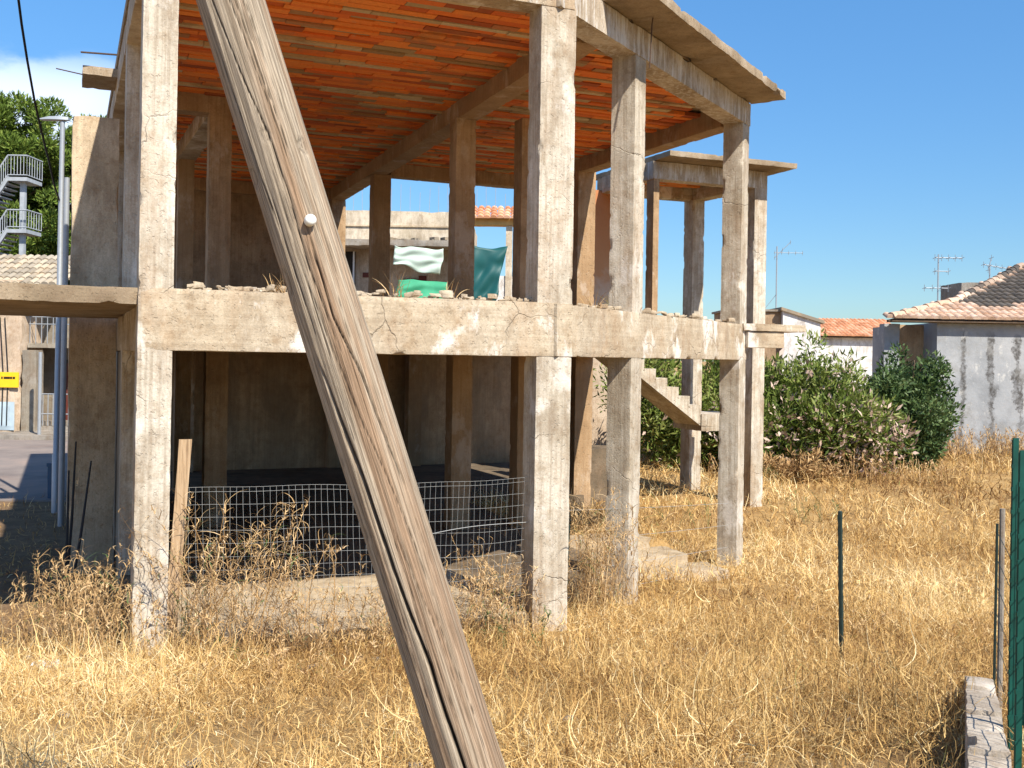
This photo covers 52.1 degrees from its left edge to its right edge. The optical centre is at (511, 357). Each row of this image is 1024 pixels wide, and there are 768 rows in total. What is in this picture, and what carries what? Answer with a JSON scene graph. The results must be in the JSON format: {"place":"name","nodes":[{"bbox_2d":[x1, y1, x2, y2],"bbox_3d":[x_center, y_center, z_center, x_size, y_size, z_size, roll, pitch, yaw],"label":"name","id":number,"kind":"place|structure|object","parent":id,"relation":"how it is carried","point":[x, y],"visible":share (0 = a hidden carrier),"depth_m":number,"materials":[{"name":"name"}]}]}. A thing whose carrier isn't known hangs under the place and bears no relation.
{"place":"outdoors","nodes":[
{"label":"outdoors","id":0,"kind":"place"},
{"bbox_2d":[0,439,66,501],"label":"road","id":1,"kind":"structure","parent":0,"point":[23,469],"depth_m":21.76,"materials":[{"name":"grey asphalt"}]},
{"bbox_2d":[0,432,66,440],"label":"pavement","id":2,"kind":"structure","parent":0,"point":[24,436],"depth_m":29.00,"materials":[{"name":"grey concrete"}]},
{"bbox_2d":[47,462,51,498],"bbox_3d":[-7.748,2.076,17.730,0.140,0.604,0.300,1,0,0],"label":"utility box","id":3,"kind":"object","parent":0,"point":[49,465],"visible":0.31,"depth_m":17.60,"materials":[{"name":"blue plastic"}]},
{"bbox_2d":[0,361,1023,767],"bbox_3d":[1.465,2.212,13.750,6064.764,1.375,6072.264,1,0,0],"label":"ground","id":4,"kind":"structure","parent":0,"point":[10,529],"depth_m":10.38,"materials":[{"name":"beige plant"}]},
{"bbox_2d":[0,155,42,254],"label":"outdoor staircase","id":5,"kind":"structure","parent":4,"relation":"on","point":[22,232],"depth_m":40.30,"materials":[{"name":"grey metal"}]},
{"bbox_2d":[0,254,69,432],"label":"street house","id":6,"kind":"structure","parent":4,"relation":"on","point":[25,341],"depth_m":30.56,"materials":[{"name":"grey paint"}]},
{"bbox_2d":[0,372,18,387],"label":"yellow sign","id":7,"kind":"object","parent":6,"relation":"attached to","point":[9,379],"visible":1,"depth_m":30.33,"materials":[{"name":"metal"}]},
{"bbox_2d":[66,360,68,419],"bbox_3d":[-13.187,1.032,31.730,1.300,1.921,0.120,1,0,0],"label":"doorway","id":8,"kind":"structure","parent":6,"relation":"in","point":[67,374],"depth_m":31.67,"materials":[{"name":"brown"}]},
{"bbox_2d":[0,90,74,255],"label":"pine tree","id":9,"kind":"object","parent":4,"relation":"on","point":[17,138],"visible":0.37,"depth_m":49.92,"materials":[{"name":"green plant"}]},
{"bbox_2d":[37,352,41,434],"bbox_3d":[-13.301,1.066,29.500,0.092,2.450,0.092,1,0,22],"label":"steel post","id":10,"kind":"object","parent":4,"relation":"on","point":[39,392],"visible":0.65,"depth_m":29.46,"materials":[{"name":"grey metal"}]},
{"bbox_2d":[0,113,106,285],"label":"pine tree","id":11,"kind":"object","parent":4,"relation":"on","point":[69,136],"visible":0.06,"depth_m":52.30,"materials":[{"name":"green plant"}]},
{"bbox_2d":[40,116,69,512],"bbox_3d":[-7.163,-0.569,16.300,0.440,6.363,0.170,1,0,0],"label":"street lamp","id":12,"kind":"object","parent":4,"relation":"on","point":[55,454],"visible":0.7,"depth_m":16.26,"materials":[{"name":"metal"}]},
{"bbox_2d":[17,0,59,200],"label":"hanging cable","id":13,"kind":"object","parent":12,"relation":"hanging from","point":[28,68],"visible":1,"depth_m":12.81,"materials":[{"name":"black rubber"}]},
{"bbox_2d":[57,177,69,526],"bbox_3d":[-6.423,0.020,15.000,0.091,5.196,0.084,1,0,0],"label":"steel post","id":14,"kind":"object","parent":4,"relation":"on","point":[62,428],"visible":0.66,"depth_m":14.97,"materials":[{"name":"grey metal"}]},
{"bbox_2d":[62,470,69,599],"bbox_3d":[-4.592,1.850,10.799,0.037,1.334,0.445,1,0,-18],"label":"metal rod","id":15,"kind":"object","parent":4,"relation":"on","point":[67,532],"visible":0.66,"depth_m":10.81,"materials":[{"name":"black metal"}]},
{"bbox_2d":[65,441,76,598],"bbox_3d":[-4.587,1.702,10.898,0.037,1.626,0.432,1,0,-10],"label":"metal rod","id":16,"kind":"object","parent":4,"relation":"on","point":[71,522],"visible":0.78,"depth_m":10.90,"materials":[{"name":"black metal"}]},
{"bbox_2d":[69,461,91,603],"bbox_3d":[-4.410,1.799,10.696,0.036,1.455,0.427,1,0,8],"label":"metal rod","id":17,"kind":"object","parent":4,"relation":"on","point":[81,532],"visible":0.72,"depth_m":10.71,"materials":[{"name":"black metal"}]},
{"bbox_2d":[0,539,171,667],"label":"dry weeds","id":18,"kind":"object","parent":4,"relation":"on","point":[61,620],"visible":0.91,"depth_m":8.24,"materials":[{"name":"beige plant"}]},
{"bbox_2d":[167,439,191,653],"bbox_3d":[-2.695,1.557,8.412,0.210,1.799,0.041,1,0,-25],"label":"wooden plank","id":19,"kind":"object","parent":4,"relation":"on","point":[182,478],"visible":0.76,"depth_m":8.40,"materials":[{"name":"brown wood"}]},
{"bbox_2d":[196,0,505,767],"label":"wooden pole","id":20,"kind":"object","parent":4,"relation":"on","point":[433,648],"visible":1,"depth_m":2.19,"materials":[{"name":"brown wood"}]},
{"bbox_2d":[0,0,805,655],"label":"unfinished building","id":21,"kind":"structure","parent":4,"relation":"on","point":[544,110],"depth_m":12.40,"materials":[{"name":"concrete"}]},
{"bbox_2d":[264,273,285,292],"bbox_3d":[-1.988,-0.633,8.857,0.233,0.184,0.282,1,0,8],"label":"grass tuft","id":22,"kind":"object","parent":21,"relation":"on","point":[278,286],"visible":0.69,"depth_m":8.86,"materials":[{"name":"beige plant"}]},
{"bbox_2d":[373,270,410,296],"bbox_3d":[-1.053,-0.664,9.303,0.389,0.274,0.283,1,0,-29],"label":"grass tuft","id":23,"kind":"object","parent":21,"relation":"on","point":[399,283],"visible":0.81,"depth_m":9.31,"materials":[{"name":"beige plant"}]},
{"bbox_2d":[396,279,446,298],"bbox_3d":[-2.632,-1.863,31.021,1.759,0.933,0.464,1,0,0],"label":"netting","id":24,"kind":"object","parent":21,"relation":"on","point":[427,288],"visible":0.31,"depth_m":31.11,"materials":[{"name":"green plastic"}]},
{"bbox_2d":[445,281,467,298],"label":"grass tuft","id":25,"kind":"object","parent":21,"relation":"on","point":[447,287],"visible":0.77,"depth_m":9.49,"materials":[{"name":"beige plant"}]},
{"bbox_2d":[186,283,734,321],"bbox_3d":[0.533,-0.536,10.925,7.964,0.096,1.382,1,0,-45],"label":"mortar rubble","id":26,"kind":"object","parent":21,"relation":"on","point":[415,293],"visible":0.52,"depth_m":9.39,"materials":[{"name":"concrete"}]},
{"bbox_2d":[578,290,607,307],"bbox_3d":[0.832,-0.598,10.701,0.341,0.241,0.233,1,0,0],"label":"grass tuft","id":27,"kind":"object","parent":21,"relation":"on","point":[589,301],"visible":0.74,"depth_m":10.72,"materials":[{"name":"beige plant"}]},
{"bbox_2d":[345,184,505,296],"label":"house","id":28,"kind":"structure","parent":4,"relation":"on","point":[421,229],"depth_m":32.00,"materials":[{"name":"beige paint"}]},
{"bbox_2d":[345,252,355,283],"bbox_3d":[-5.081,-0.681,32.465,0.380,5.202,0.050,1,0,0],"label":"doorway","id":29,"kind":"structure","parent":28,"relation":"in","point":[349,255],"depth_m":32.44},
{"bbox_2d":[393,246,443,274],"bbox_3d":[-2.798,-2.916,31.279,1.505,0.845,0.152,1,0,0],"label":"tarpaulin","id":30,"kind":"object","parent":28,"relation":"hanging from","point":[421,260],"visible":1,"depth_m":31.25,"materials":[{"name":"white plastic"}]},
{"bbox_2d":[474,246,507,300],"bbox_3d":[-0.764,-2.475,31.544,1.304,1.842,0.301,1,0,-12],"label":"tarpaulin","id":31,"kind":"object","parent":28,"relation":"hanging from","point":[488,264],"visible":0.6,"depth_m":31.60,"materials":[{"name":"teal plastic"}]},
{"bbox_2d":[23,616,853,767],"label":"loose stones","id":32,"kind":"object","parent":4,"relation":"on","point":[194,759],"visible":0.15,"depth_m":4.76,"materials":[{"name":"beige stone"}]},
{"bbox_2d":[174,477,727,638],"bbox_3d":[0.572,1.960,11.009,1.254,1.698,8.251,1,0,45],"label":"wire fence","id":33,"kind":"object","parent":4,"relation":"on","point":[315,514],"visible":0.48,"depth_m":9.04,"materials":[{"name":"grey metal"}]},
{"bbox_2d":[474,205,512,300],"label":"house","id":34,"kind":"structure","parent":4,"relation":"on","point":[503,218],"depth_m":32.25,"materials":[{"name":"paint"}]},
{"bbox_2d":[164,460,842,662],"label":"green weeds","id":35,"kind":"object","parent":4,"relation":"on","point":[550,612],"visible":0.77,"depth_m":8.99,"materials":[{"name":"green plant"}]},
{"bbox_2d":[110,489,1007,730],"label":"dry weeds","id":36,"kind":"object","parent":4,"relation":"on","point":[250,625],"visible":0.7,"depth_m":8.46,"materials":[{"name":"beige plant"}]},
{"bbox_2d":[567,524,569,589],"bbox_3d":[0.524,2.163,10.106,0.057,1.118,0.046,1,0,0],"label":"iron stake","id":37,"kind":"object","parent":4,"relation":"on","point":[568,542],"visible":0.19,"depth_m":10.09,"materials":[{"name":"brown metal"}]},
{"bbox_2d":[591,358,607,444],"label":"garden wall","id":38,"kind":"structure","parent":4,"relation":"on","point":[599,423],"depth_m":27.00,"materials":[{"name":"beige paint"}]},
{"bbox_2d":[486,482,717,624],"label":"dry weeds","id":39,"kind":"object","parent":4,"relation":"on","point":[593,573],"visible":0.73,"depth_m":10.23,"materials":[{"name":"beige plant"}]},
{"bbox_2d":[569,533,729,583],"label":"entrance steps","id":40,"kind":"structure","parent":4,"relation":"on","point":[664,551],"depth_m":13.44,"materials":[{"name":"concrete"}]},
{"bbox_2d":[592,358,790,470],"bbox_3d":[4.144,1.016,24.738,4.702,3.438,4.248,1,0,0],"label":"oleander bush","id":41,"kind":"object","parent":4,"relation":"on","point":[660,432],"visible":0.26,"depth_m":23.97,"materials":[{"name":"green plant"}]},
{"bbox_2d":[712,307,824,388],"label":"white house","id":42,"kind":"structure","parent":4,"relation":"on","point":[779,316],"depth_m":46.00,"materials":[{"name":"grey paint"}]},
{"bbox_2d":[765,240,802,307],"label":"antenna","id":43,"kind":"object","parent":42,"relation":"on","point":[777,253],"visible":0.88,"depth_m":46.98,"materials":[{"name":"metal"}]},
{"bbox_2d":[706,327,884,474],"bbox_3d":[6.415,1.056,24.142,4.066,3.565,3.788,1,0,0],"label":"oleander bush","id":44,"kind":"object","parent":4,"relation":"on","point":[795,426],"visible":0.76,"depth_m":23.37,"materials":[{"name":"green plant"}]},
{"bbox_2d":[762,446,869,482],"bbox_3d":[6.202,2.363,22.940,3.291,1.014,1.602,1,0,0],"label":"dry bush","id":45,"kind":"object","parent":4,"relation":"on","point":[796,469],"visible":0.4,"depth_m":22.58,"materials":[{"name":"brown plant"}]},
{"bbox_2d":[837,511,843,657],"bbox_3d":[2.606,1.909,8.307,0.068,1.382,0.056,1,0,0],"label":"iron stake","id":46,"kind":"object","parent":4,"relation":"on","point":[840,570],"visible":0.77,"depth_m":8.29,"materials":[{"name":"metal"}]},
{"bbox_2d":[818,318,890,385],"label":"white house","id":47,"kind":"structure","parent":4,"relation":"on","point":[854,334],"depth_m":52.00,"materials":[{"name":"white paint"}]},
{"bbox_2d":[802,367,920,476],"bbox_3d":[7.645,1.505,23.829,3.004,2.619,2.645,1,0,0],"label":"oleander bush","id":48,"kind":"object","parent":4,"relation":"on","point":[885,433],"visible":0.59,"depth_m":23.17,"materials":[{"name":"green plant"}]},
{"bbox_2d":[705,424,1023,487],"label":"tall straw","id":49,"kind":"object","parent":4,"relation":"on","point":[993,444],"visible":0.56,"depth_m":22.80,"materials":[{"name":"beige plant"}]},
{"bbox_2d":[860,341,966,470],"bbox_3d":[9.289,1.173,25.071,3.031,3.213,3.060,1,0,0],"label":"round shrub","id":50,"kind":"object","parent":4,"relation":"on","point":[924,405],"visible":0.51,"depth_m":24.40,"materials":[{"name":"green plant"}]},
{"bbox_2d":[872,262,1023,453],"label":"whitewashed shed","id":51,"kind":"structure","parent":4,"relation":"on","point":[973,333],"depth_m":28.00,"materials":[{"name":"white paint"}]},
{"bbox_2d":[922,254,963,300],"bbox_3d":[12.759,-2.109,31.000,1.218,1.886,0.563,1,0,0],"label":"antenna","id":52,"kind":"object","parent":51,"relation":"on","point":[938,271],"visible":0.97,"depth_m":30.99,"materials":[{"name":"metal"}]},
{"bbox_2d":[981,255,1006,277],"bbox_3d":[15.810,-2.800,34.000,1.118,1.068,0.563,1,0,0],"label":"antenna","id":53,"kind":"object","parent":51,"relation":"on","point":[989,265],"visible":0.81,"depth_m":33.99,"materials":[{"name":"metal"}]},
{"bbox_2d":[963,675,1011,767],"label":"wall","id":54,"kind":"structure","parent":4,"relation":"on","point":[984,727],"depth_m":4.45,"materials":[{"name":"concrete"}]},
{"bbox_2d":[993,438,1023,767],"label":"green fence","id":55,"kind":"object","parent":4,"relation":"on","point":[1015,704],"visible":0.97,"depth_m":5.05,"materials":[{"name":"metal"}]},
{"bbox_2d":[0,0,1023,360],"label":"sky","id":56,"kind":"structure","parent":0,"point":[901,122],"materials":[{"name":"blue"}]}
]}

